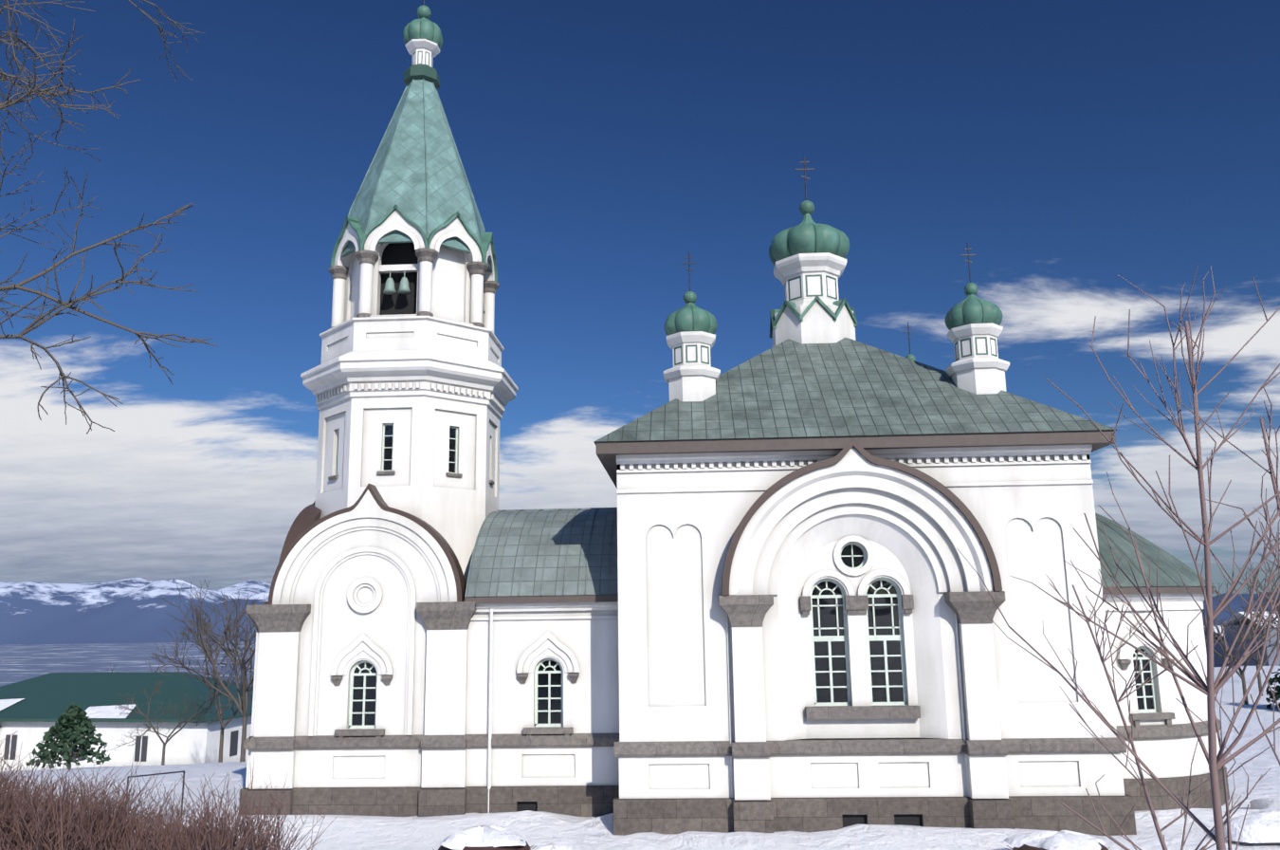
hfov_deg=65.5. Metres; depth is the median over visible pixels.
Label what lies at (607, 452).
church eaves
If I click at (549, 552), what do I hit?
church nave roof
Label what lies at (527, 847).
shrub
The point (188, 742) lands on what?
house walls
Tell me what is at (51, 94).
bare tree
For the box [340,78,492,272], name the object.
church spire
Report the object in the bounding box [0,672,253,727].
house roof
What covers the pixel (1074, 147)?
sky
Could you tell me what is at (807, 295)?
church drum panels
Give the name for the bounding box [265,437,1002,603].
church gable caps
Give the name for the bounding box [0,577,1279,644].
mountain terrain
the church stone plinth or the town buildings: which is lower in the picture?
the church stone plinth
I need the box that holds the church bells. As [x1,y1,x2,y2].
[383,269,485,313]
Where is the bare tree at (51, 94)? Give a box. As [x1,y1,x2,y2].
[0,0,1279,768]
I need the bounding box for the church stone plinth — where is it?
[238,766,1229,835]
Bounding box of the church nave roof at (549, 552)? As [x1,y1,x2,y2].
[464,507,618,596]
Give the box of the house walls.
[0,714,251,770]
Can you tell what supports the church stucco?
on the snow ground at (539, 830)
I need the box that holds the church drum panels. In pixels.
[412,51,997,365]
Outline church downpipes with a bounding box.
[487,607,969,812]
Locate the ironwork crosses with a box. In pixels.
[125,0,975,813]
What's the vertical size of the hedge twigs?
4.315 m
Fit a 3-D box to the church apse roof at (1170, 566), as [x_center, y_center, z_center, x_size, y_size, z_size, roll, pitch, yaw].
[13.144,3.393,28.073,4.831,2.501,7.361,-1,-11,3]
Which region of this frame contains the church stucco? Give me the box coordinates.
[245,38,1221,799]
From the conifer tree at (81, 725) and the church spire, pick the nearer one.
the church spire
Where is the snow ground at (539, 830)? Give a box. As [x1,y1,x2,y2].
[0,611,1279,849]
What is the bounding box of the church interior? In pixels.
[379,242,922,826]
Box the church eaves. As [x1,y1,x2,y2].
[464,429,1214,603]
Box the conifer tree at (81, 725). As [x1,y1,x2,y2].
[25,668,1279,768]
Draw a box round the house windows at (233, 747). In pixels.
[3,730,238,761]
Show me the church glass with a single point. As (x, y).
(883, 616)
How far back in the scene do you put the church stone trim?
22.92 m
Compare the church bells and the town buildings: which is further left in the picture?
the church bells
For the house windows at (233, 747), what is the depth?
54.09 m
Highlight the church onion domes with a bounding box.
[329,5,1003,361]
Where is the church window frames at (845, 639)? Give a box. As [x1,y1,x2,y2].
[334,422,1157,728]
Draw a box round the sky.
[0,0,1279,596]
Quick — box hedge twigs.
[0,730,1109,849]
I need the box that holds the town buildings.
[1205,625,1279,666]
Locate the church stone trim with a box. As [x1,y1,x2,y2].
[243,247,1220,757]
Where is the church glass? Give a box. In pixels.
[351,424,1153,725]
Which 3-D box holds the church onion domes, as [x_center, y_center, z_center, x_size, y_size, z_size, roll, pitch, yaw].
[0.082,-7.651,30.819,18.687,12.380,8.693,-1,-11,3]
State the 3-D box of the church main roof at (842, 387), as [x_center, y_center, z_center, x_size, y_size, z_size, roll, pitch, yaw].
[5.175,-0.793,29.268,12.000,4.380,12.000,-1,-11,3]
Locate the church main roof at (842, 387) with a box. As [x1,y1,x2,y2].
[593,337,1116,443]
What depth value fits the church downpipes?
23.96 m
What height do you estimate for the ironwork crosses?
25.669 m
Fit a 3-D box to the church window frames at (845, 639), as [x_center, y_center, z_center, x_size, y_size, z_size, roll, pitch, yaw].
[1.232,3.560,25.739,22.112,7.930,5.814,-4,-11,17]
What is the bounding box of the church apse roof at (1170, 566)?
[1095,512,1214,586]

